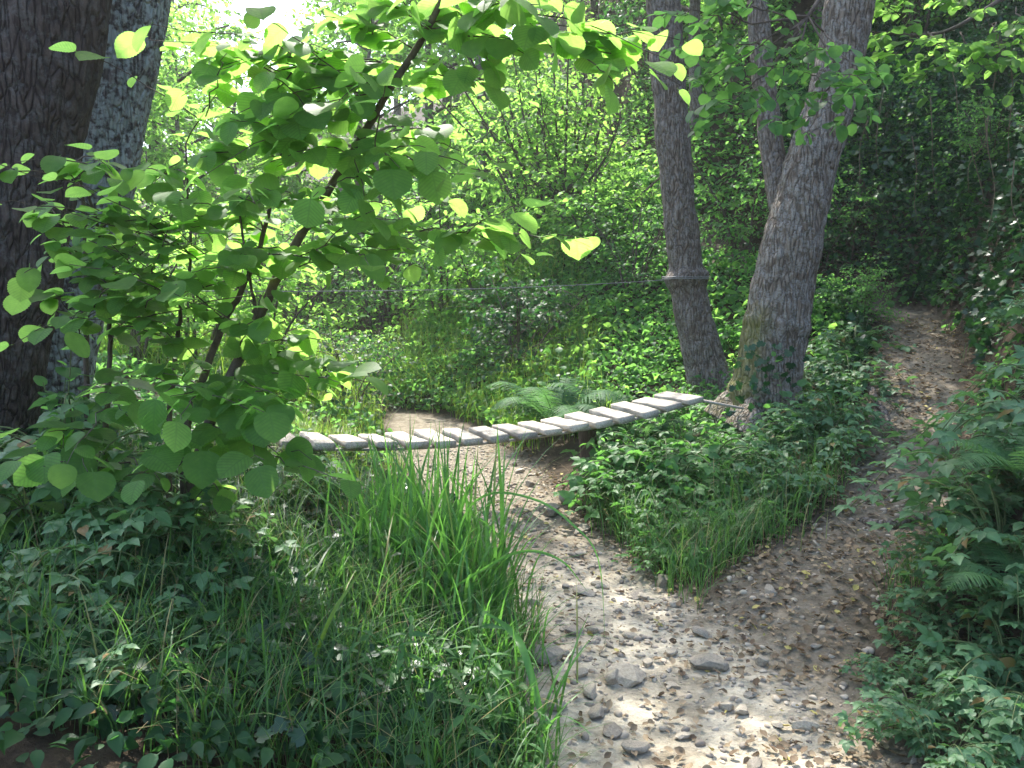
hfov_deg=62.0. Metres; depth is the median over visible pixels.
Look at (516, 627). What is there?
sedge
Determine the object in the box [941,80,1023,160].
bush
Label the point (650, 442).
bramble
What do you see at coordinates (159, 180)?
bush
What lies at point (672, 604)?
stone
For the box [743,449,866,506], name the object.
bramble
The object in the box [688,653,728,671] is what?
stone
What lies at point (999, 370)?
bramble
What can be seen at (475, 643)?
herb
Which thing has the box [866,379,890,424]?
tree root
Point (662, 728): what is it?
stone
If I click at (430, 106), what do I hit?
young tree
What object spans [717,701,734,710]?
stone
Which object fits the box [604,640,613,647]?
stone
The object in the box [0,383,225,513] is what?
bramble
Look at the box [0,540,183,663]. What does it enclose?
bramble
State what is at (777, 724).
stone
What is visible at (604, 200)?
bush
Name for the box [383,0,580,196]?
young tree
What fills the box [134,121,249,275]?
bush
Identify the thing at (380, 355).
bush
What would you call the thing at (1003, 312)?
bramble
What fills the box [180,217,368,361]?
bush
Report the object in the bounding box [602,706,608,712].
stone
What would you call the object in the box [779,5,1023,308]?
ivy
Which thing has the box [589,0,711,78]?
bush
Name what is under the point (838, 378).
bramble
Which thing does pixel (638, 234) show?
bush
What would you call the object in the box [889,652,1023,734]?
bramble
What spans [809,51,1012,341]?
undergrowth
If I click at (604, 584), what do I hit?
stone
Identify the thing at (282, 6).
sky
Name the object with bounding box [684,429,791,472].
bramble
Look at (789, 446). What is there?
bramble
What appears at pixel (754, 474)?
bramble
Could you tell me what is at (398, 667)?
herb
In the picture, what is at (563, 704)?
stone
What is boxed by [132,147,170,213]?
bush
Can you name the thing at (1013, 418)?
bramble
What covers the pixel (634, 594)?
stone
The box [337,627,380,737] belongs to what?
herb
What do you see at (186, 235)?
bush
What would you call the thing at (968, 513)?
bramble
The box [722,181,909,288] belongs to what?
bush
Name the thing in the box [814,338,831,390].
sapling
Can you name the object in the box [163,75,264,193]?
young tree
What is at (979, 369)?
undergrowth
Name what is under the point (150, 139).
young tree
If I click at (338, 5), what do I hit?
young tree
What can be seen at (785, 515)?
grass tuft
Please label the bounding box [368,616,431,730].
herb
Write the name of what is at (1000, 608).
bramble
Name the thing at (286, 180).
young tree
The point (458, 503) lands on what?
sedge
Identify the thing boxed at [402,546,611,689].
sedge
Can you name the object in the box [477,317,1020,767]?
leaf litter
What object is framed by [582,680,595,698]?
stone
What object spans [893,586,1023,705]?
bramble
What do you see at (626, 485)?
bramble
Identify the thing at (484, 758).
herb
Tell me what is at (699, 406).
bramble
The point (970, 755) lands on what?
bramble
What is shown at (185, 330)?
bush
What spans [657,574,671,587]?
stone
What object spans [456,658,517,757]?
herb
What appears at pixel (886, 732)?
bramble
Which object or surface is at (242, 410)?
hazel bush
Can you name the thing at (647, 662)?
stone
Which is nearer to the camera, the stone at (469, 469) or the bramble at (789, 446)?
the bramble at (789, 446)
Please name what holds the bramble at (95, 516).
on the ground at (104, 756)
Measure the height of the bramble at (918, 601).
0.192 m
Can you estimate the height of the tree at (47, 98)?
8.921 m
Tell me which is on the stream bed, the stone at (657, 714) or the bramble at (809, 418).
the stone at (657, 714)
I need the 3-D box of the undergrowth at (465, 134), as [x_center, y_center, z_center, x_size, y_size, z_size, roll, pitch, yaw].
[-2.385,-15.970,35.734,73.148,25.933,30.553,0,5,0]
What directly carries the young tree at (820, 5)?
on the ground at (104, 756)
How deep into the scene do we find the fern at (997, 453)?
3.49 m
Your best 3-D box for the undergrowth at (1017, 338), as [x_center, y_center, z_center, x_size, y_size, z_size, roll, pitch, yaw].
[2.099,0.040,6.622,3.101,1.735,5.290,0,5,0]
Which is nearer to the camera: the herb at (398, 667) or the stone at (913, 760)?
the herb at (398, 667)
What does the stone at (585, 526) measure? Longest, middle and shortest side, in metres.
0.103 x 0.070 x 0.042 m
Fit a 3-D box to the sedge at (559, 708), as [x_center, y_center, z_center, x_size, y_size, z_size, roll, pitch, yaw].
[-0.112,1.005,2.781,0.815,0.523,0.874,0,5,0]
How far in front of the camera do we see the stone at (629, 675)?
3.49 m
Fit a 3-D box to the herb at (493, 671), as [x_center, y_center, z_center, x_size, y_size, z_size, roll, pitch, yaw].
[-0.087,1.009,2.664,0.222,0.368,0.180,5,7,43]
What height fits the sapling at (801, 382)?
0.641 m
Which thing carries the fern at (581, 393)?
on the ground at (104, 756)
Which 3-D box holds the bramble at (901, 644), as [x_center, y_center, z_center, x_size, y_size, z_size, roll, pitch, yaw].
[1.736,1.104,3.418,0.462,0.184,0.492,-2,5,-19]
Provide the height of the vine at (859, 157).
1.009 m
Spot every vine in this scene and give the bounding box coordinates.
[851,120,867,206]
[876,88,883,167]
[912,136,920,227]
[930,96,936,193]
[944,48,959,141]
[968,120,986,191]
[969,144,985,206]
[986,72,996,239]
[1008,63,1012,167]
[1011,160,1021,262]
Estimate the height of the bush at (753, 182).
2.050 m
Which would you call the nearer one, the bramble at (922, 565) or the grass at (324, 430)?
the bramble at (922, 565)
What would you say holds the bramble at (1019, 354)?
on the ground at (104, 756)
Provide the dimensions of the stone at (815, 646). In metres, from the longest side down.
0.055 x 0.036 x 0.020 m
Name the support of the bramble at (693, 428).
on the ground at (104, 756)
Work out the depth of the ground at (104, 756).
8.68 m
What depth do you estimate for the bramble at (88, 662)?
2.35 m
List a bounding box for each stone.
[467,466,472,473]
[514,468,524,473]
[519,523,527,532]
[525,480,534,486]
[527,598,540,604]
[532,643,566,666]
[543,503,560,516]
[543,701,566,710]
[558,495,574,501]
[562,583,569,588]
[563,625,584,635]
[568,552,582,557]
[572,585,595,596]
[574,527,585,535]
[574,667,587,678]
[575,550,583,555]
[579,523,589,530]
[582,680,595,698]
[585,626,599,632]
[587,563,596,568]
[588,704,604,718]
[590,581,609,588]
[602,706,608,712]
[603,722,622,738]
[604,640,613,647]
[604,667,618,685]
[607,662,645,687]
[617,694,622,700]
[621,740,650,754]
[622,631,637,639]
[627,589,643,599]
[638,592,647,599]
[642,658,652,667]
[644,604,656,608]
[652,711,662,717]
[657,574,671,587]
[659,725,672,731]
[664,681,680,688]
[665,647,677,656]
[669,601,678,607]
[674,731,690,739]
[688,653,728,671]
[692,626,711,638]
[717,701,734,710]
[735,704,748,714]
[743,691,756,698]
[747,756,762,767]
[755,654,768,666]
[765,584,776,596]
[771,721,782,728]
[791,720,819,731]
[810,643,821,648]
[910,755,917,763]
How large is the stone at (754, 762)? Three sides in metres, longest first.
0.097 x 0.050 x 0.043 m
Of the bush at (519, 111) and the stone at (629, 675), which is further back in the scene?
the bush at (519, 111)
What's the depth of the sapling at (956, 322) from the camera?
8.27 m
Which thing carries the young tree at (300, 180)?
on the ground at (104, 756)
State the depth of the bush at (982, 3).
10.39 m
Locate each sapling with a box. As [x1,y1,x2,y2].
[33,310,97,450]
[537,347,574,400]
[589,421,642,478]
[648,375,684,427]
[658,449,719,485]
[681,422,722,442]
[756,404,843,449]
[770,351,806,418]
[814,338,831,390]
[886,281,909,307]
[930,292,946,313]
[941,309,962,332]
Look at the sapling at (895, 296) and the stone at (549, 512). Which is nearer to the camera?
the stone at (549, 512)
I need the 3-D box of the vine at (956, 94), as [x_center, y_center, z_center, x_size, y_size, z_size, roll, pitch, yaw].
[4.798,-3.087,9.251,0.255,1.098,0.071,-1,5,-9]
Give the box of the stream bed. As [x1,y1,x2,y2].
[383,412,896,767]
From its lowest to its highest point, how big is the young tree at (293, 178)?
6.336 m
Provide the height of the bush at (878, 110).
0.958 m
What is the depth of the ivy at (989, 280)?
8.54 m
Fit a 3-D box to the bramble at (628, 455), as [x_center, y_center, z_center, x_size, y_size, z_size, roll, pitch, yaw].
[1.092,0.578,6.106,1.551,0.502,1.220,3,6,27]
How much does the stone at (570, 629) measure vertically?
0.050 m
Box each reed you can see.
[303,552,375,695]
[429,550,587,604]
[453,491,605,646]
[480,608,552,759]
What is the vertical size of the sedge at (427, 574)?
0.565 m
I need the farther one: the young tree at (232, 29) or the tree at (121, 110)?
the young tree at (232, 29)
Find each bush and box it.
[0,0,703,544]
[100,192,235,367]
[116,189,319,356]
[119,152,217,302]
[125,162,294,314]
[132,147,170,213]
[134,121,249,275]
[161,210,326,305]
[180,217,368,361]
[218,167,398,316]
[220,205,388,329]
[274,169,450,330]
[283,316,429,416]
[326,325,424,389]
[349,183,522,319]
[366,109,525,241]
[395,36,615,243]
[403,226,558,320]
[429,257,591,380]
[437,39,595,178]
[444,60,651,216]
[514,143,707,262]
[540,0,621,40]
[549,184,701,300]
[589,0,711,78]
[639,0,746,30]
[691,112,851,273]
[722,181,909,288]
[814,252,911,322]
[824,165,896,261]
[847,73,920,150]
[874,0,959,40]
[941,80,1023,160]
[947,0,1023,92]
[955,0,1023,20]
[971,0,994,8]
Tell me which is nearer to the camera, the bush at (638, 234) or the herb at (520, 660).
the herb at (520, 660)
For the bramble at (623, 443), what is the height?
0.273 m
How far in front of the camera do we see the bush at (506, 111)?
12.65 m
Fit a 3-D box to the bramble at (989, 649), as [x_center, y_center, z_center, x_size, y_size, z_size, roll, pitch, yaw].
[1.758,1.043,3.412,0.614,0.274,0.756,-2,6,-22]
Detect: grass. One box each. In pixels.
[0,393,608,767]
[99,203,624,450]
[128,405,521,555]
[584,425,1021,611]
[837,264,1021,667]
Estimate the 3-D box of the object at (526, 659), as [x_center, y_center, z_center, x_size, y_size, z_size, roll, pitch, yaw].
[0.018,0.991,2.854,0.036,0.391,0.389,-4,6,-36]
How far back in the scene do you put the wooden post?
7.06 m
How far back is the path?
4.50 m
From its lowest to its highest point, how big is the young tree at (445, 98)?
10.332 m
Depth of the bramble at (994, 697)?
2.82 m
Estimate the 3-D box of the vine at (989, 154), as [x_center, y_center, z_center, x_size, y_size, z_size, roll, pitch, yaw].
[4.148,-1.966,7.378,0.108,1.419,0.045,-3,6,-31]
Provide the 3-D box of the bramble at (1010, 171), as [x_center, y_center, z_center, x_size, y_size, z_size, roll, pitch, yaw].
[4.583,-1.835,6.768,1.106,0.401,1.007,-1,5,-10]
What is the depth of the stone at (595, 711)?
3.18 m
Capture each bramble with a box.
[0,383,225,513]
[0,431,228,577]
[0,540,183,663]
[1,502,254,625]
[6,591,278,734]
[15,478,300,609]
[240,454,361,502]
[552,450,697,523]
[561,427,749,497]
[566,438,669,481]
[575,473,675,516]
[582,439,721,508]
[601,446,670,482]
[602,431,653,447]
[604,410,737,447]
[608,493,707,536]
[610,476,697,522]
[611,525,730,576]
[625,437,702,479]
[629,502,738,560]
[631,427,777,491]
[631,428,762,465]
[641,467,750,518]
[660,388,718,419]
[674,392,718,423]
[674,494,804,539]
[680,527,750,568]
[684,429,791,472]
[686,458,776,499]
[694,449,815,499]
[718,424,834,472]
[720,418,803,457]
[740,405,899,465]
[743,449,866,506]
[746,400,857,438]
[772,386,913,435]
[802,353,917,399]
[802,364,838,403]
[803,336,881,390]
[806,322,916,360]
[832,448,1023,575]
[833,690,1023,767]
[838,652,937,698]
[843,680,995,760]
[872,523,1022,599]
[872,583,983,636]
[872,602,1023,687]
[880,609,1023,698]
[882,631,990,693]
[883,388,1023,473]
[886,410,1023,497]
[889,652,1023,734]
[891,670,1023,767]
[892,544,1018,617]
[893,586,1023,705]
[902,535,1023,628]
[916,473,1023,532]
[932,362,1023,436]
[954,405,1021,475]
[974,300,1023,331]
[977,344,1023,377]
[998,283,1023,326]
[1006,157,1023,175]
[1007,115,1023,141]
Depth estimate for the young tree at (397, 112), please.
34.99 m
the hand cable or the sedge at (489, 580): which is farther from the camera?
the hand cable
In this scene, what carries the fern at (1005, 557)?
on the ground at (104, 756)
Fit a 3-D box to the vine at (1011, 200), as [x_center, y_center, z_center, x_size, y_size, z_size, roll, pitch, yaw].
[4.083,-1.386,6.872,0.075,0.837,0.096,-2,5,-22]
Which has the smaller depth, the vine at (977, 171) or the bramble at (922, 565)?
the bramble at (922, 565)
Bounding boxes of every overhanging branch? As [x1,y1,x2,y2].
[645,0,893,144]
[864,0,1023,115]
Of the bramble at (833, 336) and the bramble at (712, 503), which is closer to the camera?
the bramble at (712, 503)
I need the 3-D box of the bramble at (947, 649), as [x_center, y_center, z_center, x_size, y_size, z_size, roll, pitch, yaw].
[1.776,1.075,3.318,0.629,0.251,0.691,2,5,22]
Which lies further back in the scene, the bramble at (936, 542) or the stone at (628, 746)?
the bramble at (936, 542)
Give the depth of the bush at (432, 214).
16.25 m
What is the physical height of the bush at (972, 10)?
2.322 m
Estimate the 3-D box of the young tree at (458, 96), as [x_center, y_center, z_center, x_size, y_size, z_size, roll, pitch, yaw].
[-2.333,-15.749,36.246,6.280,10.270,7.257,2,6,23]
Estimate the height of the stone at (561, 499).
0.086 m
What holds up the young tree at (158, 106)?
on the ground at (104, 756)
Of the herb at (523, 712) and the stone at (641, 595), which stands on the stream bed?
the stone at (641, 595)
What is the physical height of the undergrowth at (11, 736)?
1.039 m
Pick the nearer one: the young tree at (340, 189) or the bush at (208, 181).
the bush at (208, 181)
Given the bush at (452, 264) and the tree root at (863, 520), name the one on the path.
the tree root at (863, 520)
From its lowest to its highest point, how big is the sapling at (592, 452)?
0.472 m
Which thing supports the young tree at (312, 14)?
on the ground at (104, 756)
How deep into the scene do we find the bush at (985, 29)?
9.38 m
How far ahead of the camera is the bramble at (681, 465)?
5.85 m
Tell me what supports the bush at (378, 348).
on the ground at (104, 756)
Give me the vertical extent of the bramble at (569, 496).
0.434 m
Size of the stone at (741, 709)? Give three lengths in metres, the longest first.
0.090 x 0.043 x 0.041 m
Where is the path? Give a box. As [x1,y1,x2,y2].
[691,232,1022,767]
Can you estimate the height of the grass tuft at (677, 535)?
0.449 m
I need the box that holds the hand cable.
[202,276,710,291]
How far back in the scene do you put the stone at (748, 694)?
3.35 m
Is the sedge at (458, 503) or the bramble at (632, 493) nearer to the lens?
the sedge at (458, 503)
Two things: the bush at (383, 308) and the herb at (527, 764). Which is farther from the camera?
the bush at (383, 308)
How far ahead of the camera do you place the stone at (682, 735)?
3.03 m
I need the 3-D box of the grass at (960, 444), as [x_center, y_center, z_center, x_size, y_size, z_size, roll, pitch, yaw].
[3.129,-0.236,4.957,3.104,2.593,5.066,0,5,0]
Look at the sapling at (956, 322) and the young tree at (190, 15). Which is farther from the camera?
the young tree at (190, 15)
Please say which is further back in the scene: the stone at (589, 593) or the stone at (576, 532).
the stone at (576, 532)
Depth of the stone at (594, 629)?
3.99 m
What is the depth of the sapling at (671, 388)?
7.66 m
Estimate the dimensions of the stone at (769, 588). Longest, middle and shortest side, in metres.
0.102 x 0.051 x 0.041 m
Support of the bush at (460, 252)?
on the ground at (104, 756)
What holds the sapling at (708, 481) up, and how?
on the ground at (104, 756)
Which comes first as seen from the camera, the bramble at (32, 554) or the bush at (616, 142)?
the bramble at (32, 554)
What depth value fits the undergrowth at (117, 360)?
7.67 m
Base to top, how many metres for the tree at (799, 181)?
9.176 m
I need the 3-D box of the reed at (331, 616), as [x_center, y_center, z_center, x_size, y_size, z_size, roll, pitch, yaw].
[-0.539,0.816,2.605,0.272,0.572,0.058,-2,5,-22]
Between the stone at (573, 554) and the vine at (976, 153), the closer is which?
the stone at (573, 554)
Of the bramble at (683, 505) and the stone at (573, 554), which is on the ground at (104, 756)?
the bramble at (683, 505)
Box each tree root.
[858,512,930,527]
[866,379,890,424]
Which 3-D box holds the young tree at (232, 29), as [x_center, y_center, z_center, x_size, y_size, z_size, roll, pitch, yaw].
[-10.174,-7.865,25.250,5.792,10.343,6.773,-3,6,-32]
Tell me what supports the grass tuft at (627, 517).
on the ground at (104, 756)
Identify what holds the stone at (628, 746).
on the stream bed
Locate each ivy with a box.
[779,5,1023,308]
[840,0,1023,372]
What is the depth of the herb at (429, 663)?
2.71 m
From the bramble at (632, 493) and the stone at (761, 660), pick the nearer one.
the stone at (761, 660)
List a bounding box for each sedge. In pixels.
[124,494,254,619]
[203,523,368,662]
[274,495,439,634]
[277,461,482,580]
[279,408,563,622]
[318,426,473,553]
[331,490,538,640]
[359,474,611,641]
[385,614,593,766]
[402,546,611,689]
[426,586,593,718]
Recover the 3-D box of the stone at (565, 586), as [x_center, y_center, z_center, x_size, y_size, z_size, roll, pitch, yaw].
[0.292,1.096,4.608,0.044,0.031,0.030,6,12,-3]
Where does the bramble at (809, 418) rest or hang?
on the ground at (104, 756)
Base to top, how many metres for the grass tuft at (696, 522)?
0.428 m
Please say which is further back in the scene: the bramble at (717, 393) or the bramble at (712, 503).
the bramble at (717, 393)
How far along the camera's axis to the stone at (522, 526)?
5.67 m
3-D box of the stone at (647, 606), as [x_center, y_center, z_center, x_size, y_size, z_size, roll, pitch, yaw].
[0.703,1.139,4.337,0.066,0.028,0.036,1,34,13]
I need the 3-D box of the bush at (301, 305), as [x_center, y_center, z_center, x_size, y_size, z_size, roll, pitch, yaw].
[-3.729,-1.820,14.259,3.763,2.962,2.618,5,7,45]
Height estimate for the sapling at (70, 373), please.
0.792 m
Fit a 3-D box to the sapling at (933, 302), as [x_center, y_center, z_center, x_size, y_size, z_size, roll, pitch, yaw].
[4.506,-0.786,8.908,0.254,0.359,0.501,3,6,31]
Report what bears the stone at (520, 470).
on the stream bed
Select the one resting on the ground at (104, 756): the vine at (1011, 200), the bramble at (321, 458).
the bramble at (321, 458)
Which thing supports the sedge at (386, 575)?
on the ground at (104, 756)
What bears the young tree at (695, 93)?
on the ground at (104, 756)
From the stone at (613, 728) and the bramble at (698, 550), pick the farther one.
the bramble at (698, 550)
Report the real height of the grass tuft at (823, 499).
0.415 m
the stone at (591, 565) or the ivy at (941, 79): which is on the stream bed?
the stone at (591, 565)
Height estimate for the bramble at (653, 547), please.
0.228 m
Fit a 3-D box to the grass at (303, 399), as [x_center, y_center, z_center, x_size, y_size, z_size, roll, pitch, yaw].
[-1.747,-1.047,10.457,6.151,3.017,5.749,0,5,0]
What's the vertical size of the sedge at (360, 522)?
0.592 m
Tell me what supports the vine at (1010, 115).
hanging from the ivy at (989, 280)
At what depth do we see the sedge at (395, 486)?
4.18 m
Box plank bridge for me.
[212,391,800,450]
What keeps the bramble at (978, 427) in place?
on the ground at (104, 756)
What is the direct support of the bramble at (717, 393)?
on the ground at (104, 756)
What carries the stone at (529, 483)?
on the stream bed
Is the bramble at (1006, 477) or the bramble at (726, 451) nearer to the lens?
the bramble at (1006, 477)
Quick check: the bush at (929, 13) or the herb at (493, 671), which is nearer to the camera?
the herb at (493, 671)
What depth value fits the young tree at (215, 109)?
19.42 m
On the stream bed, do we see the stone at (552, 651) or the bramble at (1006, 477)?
the stone at (552, 651)
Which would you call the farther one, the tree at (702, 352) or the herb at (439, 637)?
the tree at (702, 352)
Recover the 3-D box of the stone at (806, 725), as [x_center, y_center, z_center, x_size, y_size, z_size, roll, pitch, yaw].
[1.075,1.252,3.119,0.107,0.049,0.051,14,-11,-5]
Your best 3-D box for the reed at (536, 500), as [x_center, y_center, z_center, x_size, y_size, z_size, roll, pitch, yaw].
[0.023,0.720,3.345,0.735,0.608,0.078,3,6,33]
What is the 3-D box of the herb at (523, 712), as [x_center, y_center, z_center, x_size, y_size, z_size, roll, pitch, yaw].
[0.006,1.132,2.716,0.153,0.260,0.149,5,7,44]
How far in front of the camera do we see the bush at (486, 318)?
10.08 m
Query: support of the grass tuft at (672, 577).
on the ground at (104, 756)
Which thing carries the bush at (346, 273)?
on the ground at (104, 756)
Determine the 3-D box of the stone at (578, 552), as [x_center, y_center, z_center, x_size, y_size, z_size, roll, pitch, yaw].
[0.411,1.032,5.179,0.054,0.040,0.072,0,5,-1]
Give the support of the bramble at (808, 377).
on the ground at (104, 756)
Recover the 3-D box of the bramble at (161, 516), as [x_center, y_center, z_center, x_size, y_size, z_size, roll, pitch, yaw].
[-1.247,0.575,3.099,0.922,0.412,1.133,4,7,40]
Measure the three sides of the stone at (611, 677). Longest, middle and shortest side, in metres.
0.092 x 0.072 x 0.070 m
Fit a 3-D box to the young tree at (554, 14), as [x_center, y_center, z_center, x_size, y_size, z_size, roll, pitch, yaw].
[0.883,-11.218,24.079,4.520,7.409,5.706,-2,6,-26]
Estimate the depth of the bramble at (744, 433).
6.40 m
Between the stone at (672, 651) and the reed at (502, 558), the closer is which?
the reed at (502, 558)
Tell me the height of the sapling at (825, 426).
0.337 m
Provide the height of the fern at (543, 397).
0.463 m
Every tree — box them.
[0,0,112,438]
[40,0,170,420]
[138,26,209,190]
[140,7,262,265]
[142,0,255,207]
[143,83,185,150]
[145,0,227,220]
[146,0,275,172]
[150,50,323,304]
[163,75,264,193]
[184,89,346,315]
[200,85,355,289]
[238,133,312,211]
[281,0,442,248]
[297,1,456,134]
[299,0,476,249]
[306,0,491,206]
[307,41,385,212]
[345,6,548,169]
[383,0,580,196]
[410,24,506,113]
[537,10,559,95]
[620,0,703,135]
[645,0,733,395]
[704,0,875,441]
[813,0,824,21]
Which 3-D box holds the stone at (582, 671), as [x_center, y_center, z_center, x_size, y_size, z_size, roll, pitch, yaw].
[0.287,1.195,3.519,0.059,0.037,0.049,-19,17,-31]
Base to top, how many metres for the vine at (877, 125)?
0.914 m
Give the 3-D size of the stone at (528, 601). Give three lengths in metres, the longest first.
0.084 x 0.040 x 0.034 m
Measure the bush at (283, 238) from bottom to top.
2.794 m
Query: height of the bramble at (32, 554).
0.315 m
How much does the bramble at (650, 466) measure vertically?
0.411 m
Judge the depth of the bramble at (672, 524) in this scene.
5.01 m
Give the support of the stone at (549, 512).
on the stream bed
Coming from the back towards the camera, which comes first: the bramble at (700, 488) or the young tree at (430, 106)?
the young tree at (430, 106)
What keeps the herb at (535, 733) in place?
on the ground at (104, 756)
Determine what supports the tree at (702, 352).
on the ground at (104, 756)
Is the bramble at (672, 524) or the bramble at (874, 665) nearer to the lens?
the bramble at (874, 665)
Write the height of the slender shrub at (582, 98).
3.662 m
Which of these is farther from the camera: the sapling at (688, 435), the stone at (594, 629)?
the sapling at (688, 435)
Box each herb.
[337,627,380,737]
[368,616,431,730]
[377,641,447,739]
[415,642,452,726]
[423,628,462,679]
[428,647,477,767]
[443,698,493,767]
[450,611,506,714]
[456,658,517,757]
[461,704,514,767]
[462,652,522,763]
[496,644,552,762]
[506,738,545,767]
[507,697,539,767]
[510,710,552,767]
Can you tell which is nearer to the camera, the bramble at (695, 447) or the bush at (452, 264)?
the bramble at (695, 447)
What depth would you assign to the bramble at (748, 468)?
5.56 m
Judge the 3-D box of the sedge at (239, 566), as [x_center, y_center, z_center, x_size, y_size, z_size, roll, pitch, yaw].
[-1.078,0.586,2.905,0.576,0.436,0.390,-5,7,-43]
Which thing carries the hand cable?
attached to the tree at (121, 110)
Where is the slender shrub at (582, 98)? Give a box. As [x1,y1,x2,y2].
[439,0,654,233]
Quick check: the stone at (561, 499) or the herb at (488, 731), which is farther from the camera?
the stone at (561, 499)
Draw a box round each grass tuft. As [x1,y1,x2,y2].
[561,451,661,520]
[573,459,679,552]
[595,493,734,573]
[634,516,766,595]
[655,485,794,570]
[671,443,816,511]
[701,476,830,551]
[747,451,867,527]
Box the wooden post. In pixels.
[578,429,597,474]
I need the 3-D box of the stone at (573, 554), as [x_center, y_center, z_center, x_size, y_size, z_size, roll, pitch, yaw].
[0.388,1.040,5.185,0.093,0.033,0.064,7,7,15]
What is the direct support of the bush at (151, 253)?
on the ground at (104, 756)
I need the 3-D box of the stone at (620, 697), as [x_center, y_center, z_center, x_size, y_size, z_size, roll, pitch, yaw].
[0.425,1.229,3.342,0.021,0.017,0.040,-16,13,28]
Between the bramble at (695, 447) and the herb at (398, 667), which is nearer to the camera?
the herb at (398, 667)
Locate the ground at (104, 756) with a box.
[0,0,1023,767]
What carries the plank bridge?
on the ground at (104, 756)
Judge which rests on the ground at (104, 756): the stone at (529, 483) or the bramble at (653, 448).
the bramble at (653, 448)
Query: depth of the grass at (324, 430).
6.79 m
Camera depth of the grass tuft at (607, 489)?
5.91 m
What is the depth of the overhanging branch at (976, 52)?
7.25 m
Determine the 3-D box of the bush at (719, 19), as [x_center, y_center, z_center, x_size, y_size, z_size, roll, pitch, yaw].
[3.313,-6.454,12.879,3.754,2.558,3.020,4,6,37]
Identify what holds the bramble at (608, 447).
on the ground at (104, 756)
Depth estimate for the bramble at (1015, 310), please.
5.58 m
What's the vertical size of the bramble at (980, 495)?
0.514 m
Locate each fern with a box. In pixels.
[485,377,623,420]
[543,382,654,432]
[554,407,642,431]
[606,419,689,439]
[815,282,881,300]
[934,425,1023,479]
[944,542,1023,600]
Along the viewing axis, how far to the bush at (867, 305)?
8.54 m
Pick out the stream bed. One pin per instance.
(638, 716)
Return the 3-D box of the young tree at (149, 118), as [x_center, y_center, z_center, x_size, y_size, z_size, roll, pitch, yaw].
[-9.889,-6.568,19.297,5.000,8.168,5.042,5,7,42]
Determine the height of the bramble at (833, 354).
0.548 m
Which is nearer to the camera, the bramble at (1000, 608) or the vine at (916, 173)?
the bramble at (1000, 608)
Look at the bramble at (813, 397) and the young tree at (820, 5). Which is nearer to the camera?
the bramble at (813, 397)
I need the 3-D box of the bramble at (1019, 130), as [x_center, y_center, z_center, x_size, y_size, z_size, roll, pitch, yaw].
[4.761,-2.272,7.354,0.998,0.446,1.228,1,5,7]
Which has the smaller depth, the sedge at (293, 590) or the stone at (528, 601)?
the sedge at (293, 590)
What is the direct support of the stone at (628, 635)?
on the stream bed
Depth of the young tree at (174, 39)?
32.24 m
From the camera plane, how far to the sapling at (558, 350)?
8.79 m
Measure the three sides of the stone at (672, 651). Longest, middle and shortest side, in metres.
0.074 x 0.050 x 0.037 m
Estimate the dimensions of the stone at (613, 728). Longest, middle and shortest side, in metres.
0.110 x 0.074 x 0.043 m
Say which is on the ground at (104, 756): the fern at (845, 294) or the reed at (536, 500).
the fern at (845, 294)
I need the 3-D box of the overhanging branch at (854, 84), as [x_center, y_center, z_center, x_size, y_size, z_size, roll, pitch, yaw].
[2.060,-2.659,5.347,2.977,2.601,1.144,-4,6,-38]
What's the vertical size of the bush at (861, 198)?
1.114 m
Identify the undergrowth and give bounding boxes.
[0,389,524,767]
[48,316,394,473]
[177,55,559,303]
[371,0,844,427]
[570,286,1023,574]
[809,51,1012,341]
[835,181,1023,665]
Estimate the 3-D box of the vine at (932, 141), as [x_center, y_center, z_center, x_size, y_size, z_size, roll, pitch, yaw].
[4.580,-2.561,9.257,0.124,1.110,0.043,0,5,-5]
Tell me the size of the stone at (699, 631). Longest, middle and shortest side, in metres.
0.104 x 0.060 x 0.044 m
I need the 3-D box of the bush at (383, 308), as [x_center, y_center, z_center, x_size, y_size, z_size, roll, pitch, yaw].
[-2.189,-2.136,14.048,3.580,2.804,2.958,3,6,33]
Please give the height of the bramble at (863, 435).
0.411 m
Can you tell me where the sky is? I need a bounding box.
[143,0,514,191]

